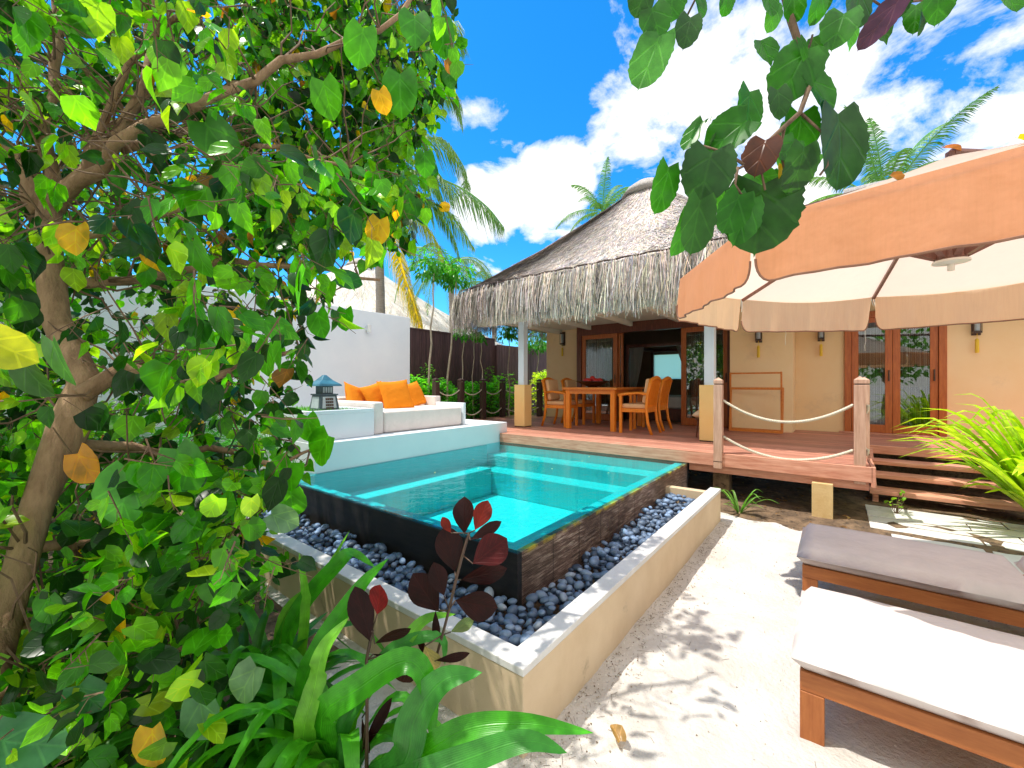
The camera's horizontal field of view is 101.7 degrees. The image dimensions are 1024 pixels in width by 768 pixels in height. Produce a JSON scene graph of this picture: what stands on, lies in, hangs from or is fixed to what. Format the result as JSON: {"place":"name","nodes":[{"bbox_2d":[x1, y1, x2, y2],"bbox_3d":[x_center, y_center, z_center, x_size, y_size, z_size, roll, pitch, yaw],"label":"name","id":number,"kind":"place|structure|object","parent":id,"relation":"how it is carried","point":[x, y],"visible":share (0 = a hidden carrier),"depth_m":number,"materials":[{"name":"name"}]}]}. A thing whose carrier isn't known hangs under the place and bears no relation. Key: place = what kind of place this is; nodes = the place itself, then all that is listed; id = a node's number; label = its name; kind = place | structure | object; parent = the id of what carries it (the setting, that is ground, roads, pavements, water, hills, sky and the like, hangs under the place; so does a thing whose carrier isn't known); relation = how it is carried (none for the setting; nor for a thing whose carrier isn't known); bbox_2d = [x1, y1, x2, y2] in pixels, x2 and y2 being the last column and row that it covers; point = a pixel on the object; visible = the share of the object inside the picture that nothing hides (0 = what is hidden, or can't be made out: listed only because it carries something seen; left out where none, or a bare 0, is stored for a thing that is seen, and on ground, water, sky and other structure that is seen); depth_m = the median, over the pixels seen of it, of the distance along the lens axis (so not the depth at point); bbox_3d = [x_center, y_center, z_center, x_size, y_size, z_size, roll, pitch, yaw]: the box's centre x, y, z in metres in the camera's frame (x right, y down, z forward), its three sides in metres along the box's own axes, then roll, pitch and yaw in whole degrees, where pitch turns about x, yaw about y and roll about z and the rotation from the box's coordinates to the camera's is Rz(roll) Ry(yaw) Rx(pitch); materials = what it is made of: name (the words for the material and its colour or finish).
{"place":"outdoors","nodes":[
{"label":"outdoors","id":0,"kind":"place"},
{"bbox_2d":[80,160,207,237],"bbox_3d":[-14.880,-3.311,17.166,4.885,9.838,5.092,0,0,-29],"label":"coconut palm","id":1,"kind":"object","parent":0,"point":[106,189],"visible":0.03,"depth_m":16.42,"materials":[{"name":"green plant"}]},
{"bbox_2d":[460,271,507,340],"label":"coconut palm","id":2,"kind":"object","parent":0,"point":[478,282],"visible":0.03,"depth_m":20.51,"materials":[{"name":"green plant"}]},
{"bbox_2d":[0,0,1023,346],"label":"sky","id":3,"kind":"structure","parent":0,"point":[547,94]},
{"bbox_2d":[189,512,1023,767],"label":"ground","id":4,"kind":"structure","parent":0,"point":[854,738],"depth_m":2.19,"materials":[{"name":"sand"}]},
{"bbox_2d":[7,187,161,265],"bbox_3d":[-9.537,-1.101,8.189,4.759,5.470,5.576,0,0,38],"label":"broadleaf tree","id":5,"kind":"object","parent":4,"relation":"on","point":[112,261],"depth_m":8.69,"materials":[{"name":"green plant"}]},
{"bbox_2d":[0,505,338,762],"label":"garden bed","id":6,"kind":"object","parent":4,"relation":"on","point":[271,624],"depth_m":2.71,"materials":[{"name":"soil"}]},
{"bbox_2d":[56,417,297,505],"bbox_3d":[-4.221,0.895,5.064,3.327,1.029,3.337,0,0,38],"label":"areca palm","id":7,"kind":"object","parent":4,"relation":"on","point":[214,433],"visible":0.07,"depth_m":5.16,"materials":[{"name":"green plant"}]},
{"bbox_2d":[0,274,409,504],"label":"garden wall","id":8,"kind":"structure","parent":4,"relation":"on","point":[364,358],"depth_m":8.13,"materials":[{"name":"white paint"}]},
{"bbox_2d":[76,610,371,767],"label":"strap leaf plant","id":9,"kind":"object","parent":4,"relation":"on","point":[258,642],"visible":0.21,"depth_m":1.64,"materials":[{"name":"plant"}]},
{"bbox_2d":[0,0,470,767],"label":"broadleaf tree","id":10,"kind":"object","parent":4,"relation":"on","point":[130,590],"visible":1,"depth_m":1.57,"materials":[{"name":"green plant"}]},
{"bbox_2d":[118,532,394,767],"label":"strap leaf plant","id":11,"kind":"object","parent":4,"relation":"on","point":[294,616],"visible":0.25,"depth_m":1.78,"materials":[{"name":"plant"}]},
{"bbox_2d":[233,406,506,475],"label":"platform","id":12,"kind":"structure","parent":4,"relation":"on","point":[358,442],"depth_m":5.93,"materials":[{"name":"white paint"}]},
{"bbox_2d":[285,405,360,410],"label":"grass","id":13,"kind":"structure","parent":12,"relation":"on","point":[306,408],"depth_m":6.07,"materials":[{"name":"green plant"}]},
{"bbox_2d":[307,375,341,410],"bbox_3d":[-2.691,0.140,5.975,0.347,0.540,0.347,0,0,38],"label":"lantern","id":14,"kind":"object","parent":12,"relation":"on","point":[324,396],"visible":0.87,"depth_m":5.89,"materials":[{"name":"stone"}]},
{"bbox_2d":[337,395,465,433],"bbox_3d":[-2.043,0.478,7.349,1.640,0.517,1.995,0,0,38],"label":"daybed","id":15,"kind":"object","parent":12,"relation":"on","point":[433,411],"visible":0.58,"depth_m":6.73,"materials":[{"name":"fabric"}]},
{"bbox_2d":[344,382,364,400],"bbox_3d":[-2.637,0.240,7.072,0.171,0.500,0.500,-28,-29,16],"label":"pillow","id":16,"kind":"object","parent":15,"relation":"on","point":[353,393],"visible":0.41,"depth_m":6.96,"materials":[{"name":"orange fabric"}]},
{"bbox_2d":[358,381,383,407],"bbox_3d":[-2.339,0.220,7.196,0.175,0.500,0.500,-31,-3,34],"label":"pillow","id":17,"kind":"object","parent":15,"relation":"on","point":[371,393],"visible":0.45,"depth_m":7.08,"materials":[{"name":"orange fabric"}]},
{"bbox_2d":[376,379,414,408],"bbox_3d":[-1.982,0.200,7.134,0.580,0.580,0.169,-6,-20,-44],"label":"pillow","id":18,"kind":"object","parent":15,"relation":"on","point":[395,394],"visible":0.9,"depth_m":7.05,"materials":[{"name":"orange fabric"}]},
{"bbox_2d":[408,381,425,405],"bbox_3d":[-1.866,0.200,7.968,0.177,0.500,0.500,-26,-1,26],"label":"pillow","id":19,"kind":"object","parent":15,"relation":"on","point":[416,394],"visible":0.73,"depth_m":7.91,"materials":[{"name":"orange fabric"}]},
{"bbox_2d":[167,559,592,767],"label":"strap leaf plant","id":20,"kind":"object","parent":4,"relation":"on","point":[320,737],"visible":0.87,"depth_m":1.29,"materials":[{"name":"plant"}]},
{"bbox_2d":[347,585,413,767],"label":"red leaf shrub","id":21,"kind":"object","parent":4,"relation":"on","point":[362,604],"visible":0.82,"depth_m":1.40,"materials":[{"name":"brown plant"}]},
{"bbox_2d":[277,258,503,344],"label":"neighbour house","id":22,"kind":"structure","parent":4,"relation":"on","point":[363,297],"depth_m":16.93,"materials":[{"name":"beige paint"}]},
{"bbox_2d":[300,20,505,328],"bbox_3d":[-3.063,-4.304,11.820,5.911,11.826,4.909,0,0,6],"label":"coconut palm","id":23,"kind":"object","parent":4,"relation":"on","point":[414,311],"visible":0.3,"depth_m":11.71,"materials":[{"name":"green plant"}]},
{"bbox_2d":[389,243,492,332],"bbox_3d":[-2.611,-2.017,17.049,4.538,7.255,4.724,0,0,38],"label":"coconut palm","id":24,"kind":"object","parent":4,"relation":"on","point":[466,263],"visible":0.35,"depth_m":16.86,"materials":[{"name":"green plant"}]},
{"bbox_2d":[177,485,720,758],"bbox_3d":[-0.730,1.449,4.842,4.988,0.462,3.890,0,0,38],"label":"planter trough","id":25,"kind":"object","parent":4,"relation":"on","point":[550,667],"visible":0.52,"depth_m":2.34,"materials":[{"name":"concrete"}]},
{"bbox_2d":[241,492,694,622],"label":"pebbles","id":26,"kind":"object","parent":25,"relation":"on","point":[650,520],"visible":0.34,"depth_m":3.58,"materials":[{"name":"stone"}]},
{"bbox_2d":[447,605,459,615],"bbox_3d":[-0.361,1.430,2.622,0.097,0.057,0.075,16,0,-6],"label":"pebble","id":27,"kind":"object","parent":26,"relation":"on","point":[454,610],"visible":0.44,"depth_m":2.60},
{"bbox_2d":[466,584,477,592],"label":"pebble","id":28,"kind":"object","parent":26,"relation":"on","point":[472,588],"visible":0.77,"depth_m":2.83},
{"bbox_2d":[497,603,506,611],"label":"pebble","id":29,"kind":"object","parent":26,"relation":"on","point":[502,607],"visible":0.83,"depth_m":2.65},
{"bbox_2d":[507,605,517,614],"bbox_3d":[0.006,1.434,2.641,0.069,0.063,0.100,-25,-15,21],"label":"pebble","id":30,"kind":"object","parent":26,"relation":"on","point":[512,609],"visible":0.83,"depth_m":2.61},
{"bbox_2d":[526,593,537,602],"bbox_3d":[0.133,1.411,2.744,0.088,0.053,0.073,-10,4,-14],"label":"pebble","id":31,"kind":"object","parent":26,"relation":"on","point":[533,597],"visible":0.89,"depth_m":2.73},
{"bbox_2d":[535,590,547,599],"bbox_3d":[0.197,1.407,2.774,0.088,0.058,0.068,22,0,-8],"label":"pebble","id":32,"kind":"object","parent":26,"relation":"on","point":[540,593],"visible":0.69,"depth_m":2.75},
{"bbox_2d":[548,595,557,604],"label":"pebble","id":33,"kind":"object","parent":26,"relation":"on","point":[553,599],"visible":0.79,"depth_m":2.70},
{"bbox_2d":[557,582,566,590],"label":"pebble","id":34,"kind":"object","parent":26,"relation":"on","point":[561,586],"visible":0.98,"depth_m":2.87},
{"bbox_2d":[560,592,567,602],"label":"pebble","id":35,"kind":"object","parent":26,"relation":"on","point":[563,596],"visible":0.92,"depth_m":2.75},
{"bbox_2d":[574,581,583,590],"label":"pebble","id":36,"kind":"object","parent":26,"relation":"on","point":[578,585],"visible":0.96,"depth_m":2.87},
{"bbox_2d":[499,629,511,638],"bbox_3d":[-0.037,1.408,2.342,0.078,0.047,0.056,-14,-2,27],"label":"pebble","id":37,"kind":"object","parent":25,"relation":"in","point":[507,633],"visible":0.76,"depth_m":2.33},
{"bbox_2d":[504,613,518,624],"bbox_3d":[-0.001,1.437,2.544,0.098,0.054,0.078,9,0,36],"label":"pebble","id":38,"kind":"object","parent":25,"relation":"in","point":[513,618],"visible":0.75,"depth_m":2.53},
{"label":"pebble","id":39,"kind":"object","parent":25,"relation":"in","visible":0},
{"bbox_2d":[477,622,489,630],"bbox_3d":[-0.164,1.415,2.431,0.084,0.042,0.059,-6,-41,24],"label":"pebble","id":40,"kind":"object","parent":39,"relation":"on","point":[484,626],"visible":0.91,"depth_m":2.41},
{"bbox_2d":[408,497,507,669],"bbox_3d":[-0.196,1.008,1.523,0.379,1.185,0.148,0,0,5],"label":"red leaf shrub","id":41,"kind":"object","parent":4,"relation":"on","point":[425,589],"visible":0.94,"depth_m":1.51,"materials":[{"name":"brown plant"}]},
{"bbox_2d":[295,442,687,615],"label":"swimming pool","id":42,"kind":"structure","parent":4,"relation":"on","point":[565,513],"depth_m":5.47,"materials":[{"name":"liquid"}]},
{"bbox_2d":[555,157,629,230],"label":"coconut palm","id":43,"kind":"object","parent":4,"relation":"on","point":[609,199],"visible":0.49,"depth_m":15.66,"materials":[{"name":"green plant"}]},
{"bbox_2d":[610,724,626,742],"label":"dead leaf","id":44,"kind":"object","parent":4,"relation":"on","point":[618,731],"visible":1,"depth_m":1.85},
{"bbox_2d":[471,415,1014,518],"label":"deck","id":45,"kind":"structure","parent":4,"relation":"on","point":[678,442],"depth_m":6.29,"materials":[{"name":"brown wood"}]},
{"bbox_2d":[432,378,439,395],"bbox_3d":[-1.794,0.426,9.823,0.130,1.148,0.130,0,0,38],"label":"rope post","id":46,"kind":"object","parent":45,"relation":"on","point":[435,388],"visible":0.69,"depth_m":9.78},
{"bbox_2d":[457,378,464,402],"bbox_3d":[-1.285,0.391,10.479,0.130,1.078,0.130,0,0,38],"label":"rope post","id":47,"kind":"object","parent":45,"relation":"on","point":[461,392],"visible":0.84,"depth_m":10.43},
{"bbox_2d":[480,379,485,418],"bbox_3d":[-0.776,0.391,11.134,0.130,1.078,0.130,0,0,38],"label":"rope post","id":48,"kind":"object","parent":45,"relation":"on","point":[483,398],"visible":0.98,"depth_m":11.08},
{"bbox_2d":[499,379,505,416],"bbox_3d":[-0.267,0.391,11.790,0.130,1.078,0.130,0,0,38],"label":"rope post","id":49,"kind":"object","parent":45,"relation":"on","point":[502,397],"visible":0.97,"depth_m":11.75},
{"bbox_2d":[495,325,517,416],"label":"slender tree","id":50,"kind":"object","parent":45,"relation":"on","point":[511,336],"visible":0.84,"depth_m":11.58,"materials":[{"name":"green plant"}]},
{"bbox_2d":[536,379,542,416],"bbox_3d":[0.792,0.391,11.981,0.130,1.078,0.130,0,0,38],"label":"rope post","id":51,"kind":"object","parent":45,"relation":"on","point":[539,401],"visible":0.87,"depth_m":11.94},
{"bbox_2d":[541,377,578,427],"bbox_3d":[1.060,0.392,9.292,0.691,1.094,0.564,0,0,38],"label":"dining chair","id":52,"kind":"object","parent":45,"relation":"on","point":[551,391],"visible":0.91,"depth_m":9.24,"materials":[{"name":"brown wood"}]},
{"bbox_2d":[560,378,594,424],"bbox_3d":[1.567,0.392,9.912,0.691,1.094,0.564,0,0,38],"label":"dining chair","id":53,"kind":"object","parent":45,"relation":"on","point":[583,403],"visible":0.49,"depth_m":9.87,"materials":[{"name":"brown wood"}]},
{"bbox_2d":[562,387,644,431],"bbox_3d":[2.022,0.500,9.014,1.220,0.860,1.620,0,0,38],"label":"dining table","id":54,"kind":"object","parent":45,"relation":"on","point":[611,391],"visible":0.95,"depth_m":8.56,"materials":[{"name":"brown wood"}]},
{"bbox_2d":[576,381,608,386],"bbox_3d":[1.761,0.004,9.102,0.740,0.131,0.740,0,0,38],"label":"fruit bowl","id":55,"kind":"object","parent":54,"relation":"on","point":[592,383],"visible":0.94,"depth_m":8.89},
{"bbox_2d":[618,376,661,434],"bbox_3d":[2.454,0.392,7.957,0.691,1.094,0.564,0,0,38],"label":"dining chair","id":56,"kind":"object","parent":45,"relation":"on","point":[650,396],"visible":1,"depth_m":7.81,"materials":[{"name":"brown wood"}]},
{"bbox_2d":[632,376,672,430],"bbox_3d":[2.913,0.392,8.614,0.691,1.094,0.564,0,0,38],"label":"dining chair","id":57,"kind":"object","parent":45,"relation":"on","point":[663,393],"visible":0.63,"depth_m":8.48,"materials":[{"name":"brown wood"}]},
{"bbox_2d":[713,377,723,468],"bbox_3d":[2.773,0.521,5.596,0.107,1.218,0.107,0,0,38],"label":"rope post","id":58,"kind":"object","parent":45,"relation":"on","point":[718,417],"visible":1,"depth_m":5.55,"materials":[{"name":"brown wood"}]},
{"bbox_2d":[723,400,853,423],"bbox_3d":[3.362,0.348,5.164,1.358,0.282,0.038,0,0,36],"label":"rope","id":59,"kind":"object","parent":58,"relation":"attached to","point":[791,422],"visible":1,"depth_m":5.11,"materials":[{"name":"fabric"}]},
{"bbox_2d":[447,177,1023,441],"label":"villa","id":60,"kind":"object","parent":45,"relation":"on","point":[600,290],"visible":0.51,"depth_m":8.08,"materials":[{"name":"beige paint"}]},
{"bbox_2d":[560,332,564,355],"bbox_3d":[1.404,-1.113,11.595,0.110,0.675,0.130,0,0,38],"label":"wall lamp","id":61,"kind":"object","parent":60,"relation":"attached to","point":[562,343],"visible":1,"depth_m":11.57,"materials":[{"name":"brown metal"}]},
{"bbox_2d":[582,333,617,420],"bbox_3d":[2.216,-0.170,10.602,0.980,2.180,0.092,0,0,38],"label":"door","id":62,"kind":"structure","parent":60,"relation":"in","point":[606,417],"depth_m":10.47,"materials":[{"name":"brown wood"}]},
{"bbox_2d":[618,333,623,420],"bbox_3d":[2.687,-0.170,10.313,0.120,2.180,0.092,0,0,38],"label":"door","id":63,"kind":"structure","parent":60,"relation":"in","point":[620,335],"depth_m":10.31,"materials":[{"name":"brown wood"}]},
{"bbox_2d":[654,354,680,378],"bbox_3d":[4.765,-0.525,12.648,0.900,0.750,0.005,0,0,38],"label":"rear window","id":64,"kind":"structure","parent":60,"relation":"in","point":[666,365],"depth_m":12.67,"materials":[{"name":"glass"}]},
{"bbox_2d":[681,326,726,427],"bbox_3d":[4.187,-0.170,9.073,0.970,2.180,0.092,0,0,38],"label":"door","id":65,"kind":"structure","parent":60,"relation":"in","point":[684,420],"depth_m":9.31,"materials":[{"name":"brown wood"}]},
{"bbox_2d":[755,332,761,357],"bbox_3d":[4.798,-0.853,8.107,0.110,0.675,0.130,0,0,38],"label":"wall lamp","id":66,"kind":"object","parent":60,"relation":"attached to","point":[758,337],"visible":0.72,"depth_m":8.08,"materials":[{"name":"yellow metal"}]},
{"bbox_2d":[818,332,824,355],"bbox_3d":[6.050,-0.882,8.154,0.110,0.675,0.130,0,0,38],"label":"wall lamp","id":67,"kind":"object","parent":60,"relation":"attached to","point":[821,336],"visible":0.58,"depth_m":8.13,"materials":[{"name":"yellow metal"}]},
{"bbox_2d":[852,317,891,432],"bbox_3d":[6.678,-0.171,7.735,0.575,2.138,0.092,0,0,38],"label":"door","id":68,"kind":"structure","parent":60,"relation":"in","point":[876,428],"depth_m":7.61,"materials":[{"name":"brown wood"}]},
{"bbox_2d":[893,326,937,435],"bbox_3d":[7.138,-0.171,7.378,0.580,2.138,0.092,0,0,38],"label":"door","id":69,"kind":"structure","parent":60,"relation":"in","point":[933,330],"depth_m":7.34,"materials":[{"name":"brown wood"}]},
{"bbox_2d":[971,323,981,352],"bbox_3d":[7.685,-0.853,6.885,0.110,0.675,0.130,0,0,38],"label":"wall lamp","id":70,"kind":"object","parent":60,"relation":"attached to","point":[976,329],"visible":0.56,"depth_m":6.87,"materials":[{"name":"yellow metal"}]},
{"bbox_2d":[729,372,783,433],"bbox_3d":[4.636,0.338,7.931,0.910,1.137,0.258,0,0,38],"label":"towel rack","id":71,"kind":"object","parent":45,"relation":"on","point":[780,388],"visible":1,"depth_m":7.88,"materials":[{"name":"brown wood"}]},
{"bbox_2d":[854,376,865,484],"bbox_3d":[3.951,0.521,4.732,0.107,1.218,0.107,0,0,38],"label":"rope post","id":72,"kind":"object","parent":45,"relation":"on","point":[859,421],"visible":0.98,"depth_m":4.69,"materials":[{"name":"brown wood"}]},
{"bbox_2d":[723,436,853,460],"bbox_3d":[3.362,0.818,5.164,1.357,0.263,0.038,0,0,36],"label":"rope","id":73,"kind":"object","parent":72,"relation":"attached to","point":[806,459],"visible":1,"depth_m":5.10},
{"bbox_2d":[863,377,869,457],"bbox_3d":[4.473,0.446,5.290,0.107,1.068,0.107,0,0,38],"label":"rope post","id":74,"kind":"object","parent":45,"relation":"on","point":[867,415],"visible":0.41,"depth_m":5.22,"materials":[{"name":"brown wood"}]},
{"bbox_2d":[523,521,1010,767],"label":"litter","id":75,"kind":"object","parent":4,"relation":"on","point":[619,673],"visible":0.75,"depth_m":2.44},
{"bbox_2d":[676,142,1023,346],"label":"garden umbrella","id":76,"kind":"object","parent":4,"relation":"on","point":[938,243],"visible":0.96,"depth_m":2.61,"materials":[{"name":"fabric"}]},
{"bbox_2d":[890,171,904,179],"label":"dead leaf","id":77,"kind":"object","parent":76,"relation":"on","point":[898,175],"visible":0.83,"depth_m":2.25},
{"bbox_2d":[942,144,961,149],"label":"dead leaf","id":78,"kind":"object","parent":76,"relation":"on","point":[956,146],"visible":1,"depth_m":2.64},
{"bbox_2d":[806,85,999,203],"bbox_3d":[13.425,-4.223,14.886,6.174,11.663,6.093,0,0,38],"label":"coconut palm","id":79,"kind":"object","parent":4,"relation":"on","point":[875,170],"visible":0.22,"depth_m":14.16,"materials":[{"name":"green plant"}]},
{"bbox_2d":[791,586,1023,767],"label":"sun lounger","id":80,"kind":"object","parent":4,"relation":"on","point":[958,684],"visible":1,"depth_m":1.78,"materials":[{"name":"fabric"}]},
{"bbox_2d":[797,523,1023,627],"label":"sun lounger","id":81,"kind":"object","parent":4,"relation":"on","point":[983,585],"visible":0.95,"depth_m":2.73,"materials":[{"name":"fabric"}]},
{"bbox_2d":[626,341,722,421],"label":"glass door","id":82,"kind":"structure","parent":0,"point":[634,354],"depth_m":10.50,"materials":[{"name":"brown wood"}]},
{"bbox_2d":[627,0,1023,256],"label":"overhanging branch","id":83,"kind":"object","parent":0,"point":[759,206],"visible":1,"depth_m":1.26,"materials":[{"name":"green plant"}]},
{"bbox_2d":[688,463,1023,555],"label":"soil","id":84,"kind":"structure","parent":0,"point":[792,515],"depth_m":5.30,"materials":[{"name":"soil"}]},
{"bbox_2d":[714,487,774,512],"bbox_3d":[2.825,1.423,5.049,0.745,0.313,0.538,0,0,38],"label":"seedling","id":85,"kind":"object","parent":84,"relation":"on","point":[735,504],"visible":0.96,"depth_m":5.07,"materials":[{"name":"green plant"}]},
{"bbox_2d":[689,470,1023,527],"bbox_3d":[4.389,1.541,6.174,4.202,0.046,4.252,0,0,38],"label":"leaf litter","id":86,"kind":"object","parent":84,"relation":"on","point":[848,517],"visible":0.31,"depth_m":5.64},
{"bbox_2d":[884,490,905,513],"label":"seedling","id":87,"kind":"object","parent":84,"relation":"on","point":[903,499],"visible":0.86,"depth_m":5.00,"materials":[{"name":"green plant"}]},
{"bbox_2d":[869,448,1023,511],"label":"staircase","id":88,"kind":"structure","parent":84,"relation":"on","point":[961,499],"depth_m":5.42,"materials":[{"name":"wood"}]},
{"bbox_2d":[890,393,1023,508],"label":"spiky shrub","id":89,"kind":"object","parent":84,"relation":"on","point":[1003,469],"visible":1,"depth_m":4.46,"materials":[{"name":"green plant"}]},
{"bbox_2d":[865,504,1023,574],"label":"path","id":90,"kind":"structure","parent":0,"point":[880,514],"depth_m":4.48,"materials":[{"name":"stone"}]},
{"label":"garden soil","id":91,"kind":"structure","parent":0,"visible":0},
{"bbox_2d":[410,374,431,395],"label":"shrub","id":92,"kind":"object","parent":91,"relation":"on","point":[412,379],"visible":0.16,"depth_m":10.02,"materials":[{"name":"green plant"}]},
{"bbox_2d":[408,247,457,394],"bbox_3d":[-1.946,-1.092,10.167,1.126,4.588,1.183,0,0,38],"label":"slender tree","id":93,"kind":"object","parent":91,"relation":"on","point":[433,267],"visible":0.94,"depth_m":10.16,"materials":[{"name":"green plant"}]},
{"bbox_2d":[422,377,456,401],"bbox_3d":[-1.952,0.520,10.698,1.178,1.412,1.421,0,0,38],"label":"shrub","id":94,"kind":"object","parent":91,"relation":"on","point":[442,384],"visible":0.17,"depth_m":10.65,"materials":[{"name":"green plant"}]},
{"bbox_2d":[435,258,475,399],"bbox_3d":[-1.450,-1.000,10.575,1.084,4.406,1.074,0,0,38],"label":"slender tree","id":95,"kind":"object","parent":91,"relation":"on","point":[453,284],"visible":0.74,"depth_m":10.60,"materials":[{"name":"green plant"}]},
{"bbox_2d":[440,381,479,418],"bbox_3d":[-1.383,0.567,11.315,1.383,1.316,1.159,0,0,-37],"label":"shrub","id":96,"kind":"object","parent":91,"relation":"on","point":[468,385],"visible":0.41,"depth_m":11.26,"materials":[{"name":"green plant"}]},
{"bbox_2d":[453,328,478,381],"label":"slender tree","id":97,"kind":"object","parent":91,"relation":"on","point":[463,338],"visible":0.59,"depth_m":10.89,"materials":[{"name":"green plant"}]},
{"bbox_2d":[467,333,482,418],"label":"slender tree","id":98,"kind":"object","parent":91,"relation":"on","point":[477,340],"visible":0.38,"depth_m":11.30,"materials":[{"name":"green plant"}]},
{"bbox_2d":[410,327,546,418],"bbox_3d":[0.395,0.030,14.430,0.190,2.940,11.082,0,0,38],"label":"fence","id":99,"kind":"object","parent":91,"relation":"on","point":[495,356],"visible":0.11,"depth_m":12.24,"materials":[{"name":"brown wood"}]},
{"bbox_2d":[473,332,490,378],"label":"slender tree","id":100,"kind":"object","parent":91,"relation":"on","point":[482,339],"visible":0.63,"depth_m":11.16,"materials":[{"name":"green plant"}]},
{"bbox_2d":[466,381,498,418],"bbox_3d":[-0.864,0.572,12.018,1.146,1.305,1.366,0,0,26],"label":"shrub","id":101,"kind":"object","parent":91,"relation":"on","point":[489,385],"visible":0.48,"depth_m":11.86,"materials":[{"name":"green plant"}]},
{"bbox_2d":[484,366,498,416],"bbox_3d":[-0.693,0.343,12.547,0.557,1.759,0.561,0,0,-38],"label":"shrub","id":102,"kind":"object","parent":91,"relation":"on","point":[487,387],"visible":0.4,"depth_m":12.54,"materials":[{"name":"green plant"}]},
{"bbox_2d":[487,373,517,416],"bbox_3d":[-0.220,0.431,12.654,1.171,1.588,1.368,0,0,38],"label":"shrub","id":103,"kind":"object","parent":91,"relation":"on","point":[507,385],"visible":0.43,"depth_m":12.62,"materials":[{"name":"green plant"}]},
{"bbox_2d":[515,332,546,378],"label":"slender tree","id":104,"kind":"object","parent":91,"relation":"on","point":[538,349],"visible":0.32,"depth_m":14.50,"materials":[{"name":"green plant"}]},
{"bbox_2d":[530,369,546,415],"bbox_3d":[1.049,0.346,13.803,1.187,1.757,1.492,0,0,38],"label":"shrub","id":105,"kind":"object","parent":91,"relation":"on","point":[539,377],"visible":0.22,"depth_m":13.67,"materials":[{"name":"green plant"}]},
{"label":"pebble","id":106,"kind":"object","parent":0,"visible":0},
{"bbox_2d":[509,634,520,645],"bbox_3d":[0.018,1.419,2.308,0.095,0.055,0.068,-22,-29,8],"label":"pebble","id":107,"kind":"object","parent":106,"relation":"on","point":[514,639],"visible":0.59,"depth_m":2.28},
{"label":"pebble","id":108,"kind":"object","parent":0,"visible":0},
{"bbox_2d":[490,623,499,633],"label":"pebble","id":109,"kind":"object","parent":108,"relation":"on","point":[494,628],"visible":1,"depth_m":2.38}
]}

